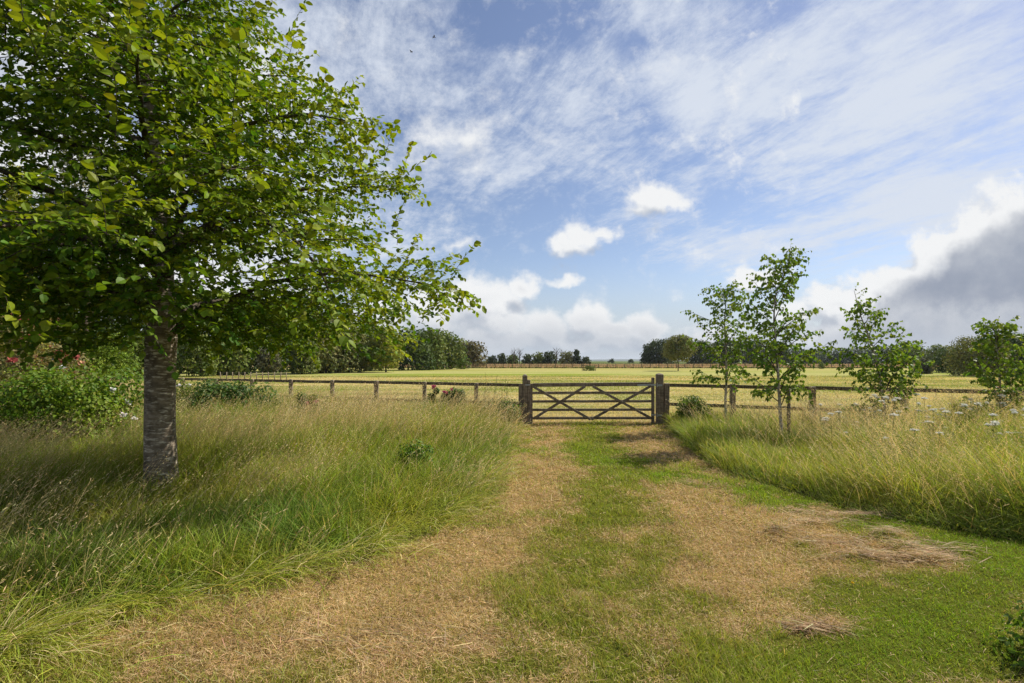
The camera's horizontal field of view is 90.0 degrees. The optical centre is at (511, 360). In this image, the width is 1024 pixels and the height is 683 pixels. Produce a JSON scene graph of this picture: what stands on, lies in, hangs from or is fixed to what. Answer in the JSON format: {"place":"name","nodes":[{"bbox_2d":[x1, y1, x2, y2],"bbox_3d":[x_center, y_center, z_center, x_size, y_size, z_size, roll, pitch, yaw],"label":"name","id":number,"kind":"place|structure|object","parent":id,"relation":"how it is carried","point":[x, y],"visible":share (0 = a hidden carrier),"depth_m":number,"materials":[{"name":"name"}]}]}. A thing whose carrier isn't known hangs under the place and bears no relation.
{"place":"outdoors","nodes":[
{"label":"outdoors","id":0,"kind":"place"},
{"bbox_2d":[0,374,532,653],"bbox_3d":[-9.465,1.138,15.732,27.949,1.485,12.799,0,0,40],"label":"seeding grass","id":1,"kind":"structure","parent":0,"point":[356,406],"depth_m":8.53,"materials":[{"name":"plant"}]},
{"bbox_2d":[287,359,716,360],"bbox_3d":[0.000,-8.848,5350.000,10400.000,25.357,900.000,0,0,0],"label":"hills","id":2,"kind":"structure","parent":0,"point":[595,360],"depth_m":5026.60,"materials":[{"name":"green plant"}]},
{"bbox_2d":[0,361,1023,682],"bbox_3d":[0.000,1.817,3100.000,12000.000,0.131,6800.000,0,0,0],"label":"ground","id":3,"kind":"structure","parent":0,"point":[630,535],"depth_m":4.04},
{"bbox_2d":[0,383,25,431],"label":"shrub","id":4,"kind":"object","parent":3,"relation":"on","point":[7,412],"visible":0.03,"depth_m":10.24,"materials":[{"name":"green plant"}]},
{"bbox_2d":[0,311,44,373],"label":"broadleaf tree","id":5,"kind":"object","parent":3,"relation":"on","point":[8,363],"visible":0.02,"depth_m":40.58,"materials":[{"name":"green plant"}]},
{"bbox_2d":[0,165,54,374],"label":"tree","id":6,"kind":"object","parent":3,"relation":"on","point":[15,197],"visible":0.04,"depth_m":37.67,"materials":[{"name":"green plant"}]},
{"bbox_2d":[0,303,76,375],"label":"broadleaf tree","id":7,"kind":"object","parent":3,"relation":"on","point":[54,351],"visible":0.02,"depth_m":49.07,"materials":[{"name":"green plant"}]},
{"bbox_2d":[0,314,96,425],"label":"flowering shrub","id":8,"kind":"object","parent":3,"relation":"on","point":[39,362],"visible":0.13,"depth_m":11.94,"materials":[{"name":"green plant"}]},
{"bbox_2d":[0,363,143,448],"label":"flowering shrub","id":9,"kind":"object","parent":3,"relation":"on","point":[55,401],"visible":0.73,"depth_m":10.09,"materials":[{"name":"green plant"}]},
{"bbox_2d":[22,122,142,374],"bbox_3d":[-36.825,-9.288,44.026,10.666,22.502,10.648,0,0,0],"label":"tree","id":10,"kind":"object","parent":3,"relation":"on","point":[61,170],"visible":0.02,"depth_m":42.68,"materials":[{"name":"green plant"}]},
{"bbox_2d":[66,331,140,384],"bbox_3d":[-20.971,0.194,25.893,2.930,3.478,3.359,0,0,20],"label":"bush","id":11,"kind":"object","parent":3,"relation":"on","point":[99,359],"visible":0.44,"depth_m":25.66,"materials":[{"name":"green plant"}]},
{"bbox_2d":[120,335,143,376],"bbox_3d":[-37.264,-0.457,52.259,4.965,5.048,4.890,0,0,-37],"label":"broadleaf tree","id":12,"kind":"object","parent":3,"relation":"on","point":[138,359],"visible":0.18,"depth_m":50.74,"materials":[{"name":"green plant"}]},
{"bbox_2d":[93,267,182,373],"bbox_3d":[-47.796,-5.037,63.978,11.659,14.097,11.942,0,0,0],"label":"broadleaf tree","id":13,"kind":"object","parent":3,"relation":"on","point":[142,330],"visible":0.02,"depth_m":62.35,"materials":[{"name":"green plant"}]},
{"bbox_2d":[140,294,211,372],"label":"broadleaf tree","id":14,"kind":"object","parent":3,"relation":"on","point":[183,349],"visible":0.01,"depth_m":73.78,"materials":[{"name":"green plant"}]},
{"bbox_2d":[176,334,219,375],"bbox_3d":[-36.787,-0.715,59.764,5.074,5.367,4.950,0,0,0],"label":"broadleaf tree","id":15,"kind":"object","parent":3,"relation":"on","point":[198,368],"visible":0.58,"depth_m":58.97,"materials":[{"name":"green plant"}]},
{"bbox_2d":[176,376,230,416],"bbox_3d":[-8.540,1.166,13.632,2.111,1.529,2.072,0,0,27],"label":"shrub","id":16,"kind":"object","parent":3,"relation":"on","point":[186,391],"visible":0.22,"depth_m":13.36,"materials":[{"name":"green plant"}]},
{"bbox_2d":[176,378,284,415],"bbox_3d":[-7.716,1.205,14.097,2.596,1.452,2.408,0,0,-37],"label":"flowering shrub","id":17,"kind":"object","parent":3,"relation":"on","point":[238,389],"visible":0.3,"depth_m":13.70,"materials":[{"name":"green plant"}]},
{"bbox_2d":[211,341,256,375],"bbox_3d":[-35.096,-0.253,64.062,5.674,4.808,6.701,0,0,0],"label":"shrub","id":18,"kind":"object","parent":3,"relation":"on","point":[240,363],"visible":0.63,"depth_m":62.87,"materials":[{"name":"green plant"}]},
{"bbox_2d":[0,0,486,500],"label":"broadleaf tree","id":19,"kind":"object","parent":3,"relation":"on","point":[168,309],"visible":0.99,"depth_m":5.75,"materials":[{"name":"green plant"}]},
{"bbox_2d":[206,323,288,372],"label":"broadleaf tree","id":20,"kind":"object","parent":3,"relation":"on","point":[278,371],"visible":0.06,"depth_m":78.47,"materials":[{"name":"green plant"}]},
{"bbox_2d":[220,372,286,379],"bbox_3d":[-24.261,1.490,48.000,6.286,0.883,0.080,0,0,0],"label":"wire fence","id":21,"kind":"object","parent":3,"relation":"on","point":[256,375],"visible":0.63,"depth_m":47.97,"materials":[{"name":"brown wood"}]},
{"bbox_2d":[12,375,522,422],"bbox_3d":[-12.970,1.314,19.967,28.421,1.332,0.212,0,0,21],"label":"field fence","id":22,"kind":"object","parent":3,"relation":"on","point":[425,384],"visible":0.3,"depth_m":16.66,"materials":[{"name":"brown wood"}]},
{"bbox_2d":[254,347,286,373],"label":"broadleaf tree","id":23,"kind":"object","parent":3,"relation":"on","point":[263,357],"visible":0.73,"depth_m":65.16,"materials":[{"name":"green plant"}]},
{"bbox_2d":[0,382,571,682],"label":"meadow grass","id":24,"kind":"structure","parent":3,"relation":"on","point":[353,505],"depth_m":5.48,"materials":[{"name":"green plant"}]},
{"bbox_2d":[250,305,327,371],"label":"broadleaf tree","id":25,"kind":"object","parent":3,"relation":"on","point":[290,369],"visible":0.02,"depth_m":83.47,"materials":[{"name":"green plant"}]},
{"bbox_2d":[284,336,321,373],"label":"broadleaf tree","id":26,"kind":"object","parent":3,"relation":"on","point":[305,364],"visible":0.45,"depth_m":69.35,"materials":[{"name":"green plant"}]},
{"bbox_2d":[290,391,321,415],"bbox_3d":[-5.668,1.392,14.239,0.980,1.080,0.997,0,0,0],"label":"flowering shrub","id":27,"kind":"object","parent":3,"relation":"on","point":[301,402],"visible":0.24,"depth_m":14.19,"materials":[{"name":"green plant"}]},
{"bbox_2d":[309,319,356,372],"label":"broadleaf tree","id":28,"kind":"object","parent":3,"relation":"on","point":[330,363],"visible":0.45,"depth_m":74.68,"materials":[{"name":"green plant"}]},
{"bbox_2d":[331,325,373,372],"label":"broadleaf tree","id":29,"kind":"object","parent":3,"relation":"on","point":[358,362],"visible":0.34,"depth_m":79.03,"materials":[{"name":"green plant"}]},
{"bbox_2d":[351,325,383,370],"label":"broadleaf tree","id":30,"kind":"object","parent":3,"relation":"on","point":[374,369],"visible":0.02,"depth_m":90.91,"materials":[{"name":"green plant"}]},
{"bbox_2d":[358,327,404,371],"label":"broadleaf tree","id":31,"kind":"object","parent":3,"relation":"on","point":[396,359],"visible":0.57,"depth_m":80.51,"materials":[{"name":"green plant"}]},
{"bbox_2d":[391,326,436,370],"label":"broadleaf tree","id":32,"kind":"object","parent":3,"relation":"on","point":[422,363],"visible":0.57,"depth_m":98.85,"materials":[{"name":"green plant"}]},
{"bbox_2d":[394,439,435,478],"bbox_3d":[-1.466,1.560,7.768,0.702,0.740,0.559,0,0,23],"label":"shrub","id":33,"kind":"object","parent":3,"relation":"on","point":[410,450],"visible":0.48,"depth_m":7.71,"materials":[{"name":"green plant"}]},
{"bbox_2d":[413,328,450,369],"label":"broadleaf tree","id":34,"kind":"object","parent":3,"relation":"on","point":[438,342],"visible":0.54,"depth_m":104.59,"materials":[{"name":"green plant"}]},
{"bbox_2d":[427,385,439,402],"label":"flowering shrub","id":35,"kind":"object","parent":3,"relation":"on","point":[432,396],"visible":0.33,"depth_m":14.55,"materials":[{"name":"green plant"}]},
{"bbox_2d":[441,387,466,410],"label":"flowering shrub","id":36,"kind":"object","parent":3,"relation":"on","point":[453,391],"visible":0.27,"depth_m":14.44,"materials":[{"name":"green plant"}]},
{"bbox_2d":[437,332,471,368],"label":"broadleaf tree","id":37,"kind":"object","parent":3,"relation":"on","point":[453,345],"visible":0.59,"depth_m":110.65,"materials":[{"name":"green plant"}]},
{"bbox_2d":[453,339,487,366],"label":"broadleaf tree","id":38,"kind":"object","parent":3,"relation":"on","point":[474,356],"visible":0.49,"depth_m":133.09,"materials":[{"name":"green plant"}]},
{"bbox_2d":[485,355,497,364],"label":"broadleaf tree","id":39,"kind":"object","parent":3,"relation":"on","point":[492,359],"visible":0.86,"depth_m":204.07,"materials":[{"name":"green plant"}]},
{"bbox_2d":[484,374,502,402],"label":"tall weed","id":40,"kind":"object","parent":3,"relation":"on","point":[495,390],"visible":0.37,"depth_m":14.89,"materials":[{"name":"green plant"}]},
{"bbox_2d":[473,397,523,424],"bbox_3d":[-0.448,1.488,14.519,1.590,0.886,1.608,0,0,0],"label":"shrub","id":41,"kind":"object","parent":3,"relation":"on","point":[506,405],"visible":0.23,"depth_m":14.23,"materials":[{"name":"green plant"}]},
{"bbox_2d":[497,353,506,364],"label":"broadleaf tree","id":42,"kind":"object","parent":3,"relation":"on","point":[502,358],"visible":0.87,"depth_m":204.23,"materials":[{"name":"green plant"}]},
{"bbox_2d":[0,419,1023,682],"bbox_3d":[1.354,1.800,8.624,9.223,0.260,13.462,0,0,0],"label":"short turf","id":43,"kind":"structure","parent":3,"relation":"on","point":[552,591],"depth_m":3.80,"materials":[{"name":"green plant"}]},
{"bbox_2d":[1,375,1023,421],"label":"field stubble","id":44,"kind":"object","parent":3,"relation":"on","point":[938,378],"visible":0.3,"depth_m":36.11,"materials":[{"name":"yellow plant"}]},
{"bbox_2d":[506,354,518,364],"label":"broadleaf tree","id":45,"kind":"object","parent":3,"relation":"on","point":[510,359],"visible":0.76,"depth_m":203.94,"materials":[{"name":"green plant"}]},
{"bbox_2d":[3,419,1023,682],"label":"dry cut grass","id":46,"kind":"structure","parent":3,"relation":"on","point":[819,625],"depth_m":3.98,"materials":[{"name":"beige plant"}]},
{"bbox_2d":[522,374,530,424],"bbox_3d":[0.422,1.185,14.941,0.236,1.590,0.166,0,0,0],"label":"gate post","id":47,"kind":"object","parent":3,"relation":"on","point":[526,393],"visible":0.88,"depth_m":14.88,"materials":[{"name":"brown wood"}]},
{"bbox_2d":[530,377,655,423],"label":"field gate","id":48,"kind":"structure","parent":47,"relation":"attached to","point":[651,385],"depth_m":14.92,"materials":[{"name":"brown wood"}]},
{"bbox_2d":[521,354,532,364],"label":"broadleaf tree","id":49,"kind":"object","parent":3,"relation":"on","point":[527,358],"visible":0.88,"depth_m":204.13,"materials":[{"name":"green plant"}]},
{"bbox_2d":[531,351,545,364],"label":"broadleaf tree","id":50,"kind":"object","parent":3,"relation":"on","point":[538,357],"visible":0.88,"depth_m":204.25,"materials":[{"name":"green plant"}]},
{"bbox_2d":[542,350,558,364],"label":"broadleaf tree","id":51,"kind":"object","parent":3,"relation":"on","point":[549,355],"visible":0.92,"depth_m":203.69,"materials":[{"name":"green plant"}]},
{"bbox_2d":[558,351,574,364],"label":"broadleaf tree","id":52,"kind":"object","parent":3,"relation":"on","point":[567,356],"visible":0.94,"depth_m":203.90,"materials":[{"name":"green plant"}]},
{"bbox_2d":[572,349,581,364],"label":"broadleaf tree","id":53,"kind":"object","parent":3,"relation":"on","point":[576,357],"visible":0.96,"depth_m":204.56,"materials":[{"name":"green plant"}]},
{"bbox_2d":[581,356,590,364],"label":"broadleaf tree","id":54,"kind":"object","parent":3,"relation":"on","point":[586,360],"visible":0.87,"depth_m":204.21,"materials":[{"name":"green plant"}]},
{"bbox_2d":[584,365,594,370],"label":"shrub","id":55,"kind":"object","parent":3,"relation":"on","point":[591,368],"visible":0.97,"depth_m":94.83,"materials":[{"name":"green plant"}]},
{"bbox_2d":[287,363,981,367],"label":"rough grass","id":56,"kind":"structure","parent":3,"relation":"on","point":[621,365],"depth_m":131.24,"materials":[{"name":"plant"}]},
{"bbox_2d":[387,364,900,367],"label":"distant fence","id":57,"kind":"object","parent":3,"relation":"on","point":[848,365],"visible":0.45,"depth_m":126.94,"materials":[{"name":"brown wood"}]},
{"bbox_2d":[640,343,655,364],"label":"broadleaf tree","id":58,"kind":"object","parent":3,"relation":"on","point":[642,359],"visible":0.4,"depth_m":193.94,"materials":[{"name":"green plant"}]},
{"bbox_2d":[639,337,677,364],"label":"broadleaf tree","id":59,"kind":"object","parent":3,"relation":"on","point":[658,357],"visible":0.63,"depth_m":188.35,"materials":[{"name":"green plant"}]},
{"bbox_2d":[655,373,663,423],"bbox_3d":[4.303,1.170,14.933,0.214,1.620,0.234,0,0,0],"label":"gate post","id":60,"kind":"object","parent":3,"relation":"on","point":[659,396],"visible":0.94,"depth_m":14.85,"materials":[{"name":"brown wood"}]},
{"bbox_2d":[661,333,698,370],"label":"young tree","id":61,"kind":"object","parent":3,"relation":"on","point":[679,348],"visible":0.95,"depth_m":91.88,"materials":[{"name":"green plant"}]},
{"bbox_2d":[672,395,713,421],"bbox_3d":[5.015,1.440,14.303,1.191,0.982,1.089,0,0,-27],"label":"shrub","id":62,"kind":"object","parent":3,"relation":"on","point":[687,400],"visible":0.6,"depth_m":14.14,"materials":[{"name":"green plant"}]},
{"bbox_2d":[687,340,720,364],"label":"broadleaf tree","id":63,"kind":"object","parent":3,"relation":"on","point":[695,358],"visible":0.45,"depth_m":196.73,"materials":[{"name":"green plant"}]},
{"bbox_2d":[680,279,758,415],"bbox_3d":[5.599,-0.108,13.588,1.629,4.078,1.794,0,0,-40],"label":"young birch","id":64,"kind":"object","parent":3,"relation":"on","point":[724,292],"visible":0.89,"depth_m":13.56,"materials":[{"name":"green plant"}]},
{"bbox_2d":[707,337,745,364],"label":"broadleaf tree","id":65,"kind":"object","parent":3,"relation":"on","point":[735,361],"visible":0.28,"depth_m":200.93,"materials":[{"name":"green plant"}]},
{"bbox_2d":[725,387,732,420],"bbox_3d":[5.764,1.370,13.600,0.242,1.321,0.120,0,0,0],"label":"tree stake","id":66,"kind":"object","parent":3,"relation":"on","point":[731,395],"visible":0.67,"depth_m":13.57,"materials":[{"name":"brown wood"}]},
{"bbox_2d":[739,339,771,364],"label":"broadleaf tree","id":67,"kind":"object","parent":3,"relation":"on","point":[749,356],"visible":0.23,"depth_m":206.73,"materials":[{"name":"green plant"}]},
{"bbox_2d":[762,342,796,364],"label":"broadleaf tree","id":68,"kind":"object","parent":3,"relation":"on","point":[785,358],"visible":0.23,"depth_m":205.97,"materials":[{"name":"green plant"}]},
{"bbox_2d":[727,239,837,433],"bbox_3d":[5.877,-0.334,11.330,2.170,4.533,1.757,0,0,0],"label":"young birch","id":69,"kind":"object","parent":3,"relation":"on","point":[781,287],"visible":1,"depth_m":11.19,"materials":[{"name":"green plant"}]},
{"bbox_2d":[782,388,790,435],"bbox_3d":[6.036,1.320,11.280,0.232,1.421,0.120,0,0,0],"label":"tree stake","id":70,"kind":"object","parent":3,"relation":"on","point":[788,406],"visible":0.61,"depth_m":11.25,"materials":[{"name":"brown wood"}]},
{"bbox_2d":[799,395,813,424],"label":"tall weed","id":71,"kind":"object","parent":3,"relation":"on","point":[807,410],"visible":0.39,"depth_m":12.64,"materials":[{"name":"green plant"}]},
{"bbox_2d":[791,348,825,363],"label":"broadleaf tree","id":72,"kind":"object","parent":3,"relation":"on","point":[818,356],"visible":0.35,"depth_m":314.44,"materials":[{"name":"green plant"}]},
{"bbox_2d":[818,362,825,368],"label":"shrub","id":73,"kind":"object","parent":3,"relation":"on","point":[821,366],"visible":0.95,"depth_m":117.94,"materials":[{"name":"green plant"}]},
{"bbox_2d":[807,347,849,363],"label":"broadleaf tree","id":74,"kind":"object","parent":3,"relation":"on","point":[827,359],"visible":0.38,"depth_m":324.37,"materials":[{"name":"green plant"}]},
{"bbox_2d":[660,389,1023,541],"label":"meadow grass","id":75,"kind":"structure","parent":3,"relation":"on","point":[703,443],"depth_m":7.35,"materials":[{"name":"green plant"}]},
{"bbox_2d":[664,383,1023,422],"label":"field fence","id":76,"kind":"object","parent":3,"relation":"on","point":[667,402],"visible":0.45,"depth_m":13.74,"materials":[{"name":"brown wood"}]},
{"bbox_2d":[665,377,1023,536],"bbox_3d":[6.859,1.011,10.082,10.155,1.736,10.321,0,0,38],"label":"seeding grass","id":77,"kind":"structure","parent":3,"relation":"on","point":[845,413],"depth_m":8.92,"materials":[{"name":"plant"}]},
{"bbox_2d":[831,348,870,363],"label":"broadleaf tree","id":78,"kind":"object","parent":3,"relation":"on","point":[850,361],"visible":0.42,"depth_m":315.51,"materials":[{"name":"green plant"}]},
{"bbox_2d":[819,282,934,424],"bbox_3d":[8.138,0.106,11.323,2.071,3.654,1.728,0,0,-34],"label":"young birch","id":79,"kind":"object","parent":3,"relation":"on","point":[883,372],"visible":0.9,"depth_m":11.27,"materials":[{"name":"green plant"}]},
{"bbox_2d":[859,344,900,363],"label":"broadleaf tree","id":80,"kind":"object","parent":3,"relation":"on","point":[885,351],"visible":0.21,"depth_m":297.70,"materials":[{"name":"green plant"}]},
{"bbox_2d":[884,413,900,451],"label":"wildflower","id":81,"kind":"object","parent":3,"relation":"on","point":[894,414],"visible":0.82,"depth_m":8.15,"materials":[{"name":"white plant"}]},
{"bbox_2d":[890,343,928,364],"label":"broadleaf tree","id":82,"kind":"object","parent":3,"relation":"on","point":[921,350],"visible":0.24,"depth_m":167.19,"materials":[{"name":"green plant"}]},
{"bbox_2d":[913,357,934,373],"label":"shrub","id":83,"kind":"object","parent":3,"relation":"on","point":[927,369],"visible":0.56,"depth_m":71.53,"materials":[{"name":"green plant"}]},
{"bbox_2d":[923,344,954,363],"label":"broadleaf tree","id":84,"kind":"object","parent":3,"relation":"on","point":[933,349],"visible":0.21,"depth_m":149.74,"materials":[{"name":"green plant"}]},
{"bbox_2d":[929,348,964,372],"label":"shrub","id":85,"kind":"object","parent":3,"relation":"on","point":[939,362],"visible":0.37,"depth_m":79.78,"materials":[{"name":"green plant"}]},
{"bbox_2d":[961,404,972,447],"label":"wildflower","id":86,"kind":"object","parent":3,"relation":"on","point":[965,419],"visible":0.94,"depth_m":8.05,"materials":[{"name":"white plant"}]},
{"bbox_2d":[940,334,1022,375],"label":"broadleaf tree","id":87,"kind":"object","parent":3,"relation":"on","point":[959,357],"visible":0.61,"depth_m":61.80,"materials":[{"name":"green plant"}]},
{"bbox_2d":[945,315,1023,418],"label":"young birch","id":88,"kind":"object","parent":3,"relation":"on","point":[1004,335],"visible":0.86,"depth_m":10.53,"materials":[{"name":"green plant"}]},
{"bbox_2d":[989,413,998,455],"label":"wildflower","id":89,"kind":"object","parent":3,"relation":"on","point":[992,414],"visible":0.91,"depth_m":7.77,"materials":[{"name":"white plant"}]},
{"bbox_2d":[981,600,1023,668],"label":"shrub","id":90,"kind":"object","parent":3,"relation":"on","point":[1019,621],"visible":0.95,"depth_m":3.14,"materials":[{"name":"green plant"}]},
{"bbox_2d":[988,332,1023,373],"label":"broadleaf tree","id":91,"kind":"object","parent":3,"relation":"on","point":[1013,341],"visible":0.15,"depth_m":63.09,"materials":[{"name":"green plant"}]},
{"bbox_2d":[0,0,1023,359],"label":"sky","id":92,"kind":"structure","parent":0,"point":[611,164],"materials":[{"name":"blue"}]}
]}

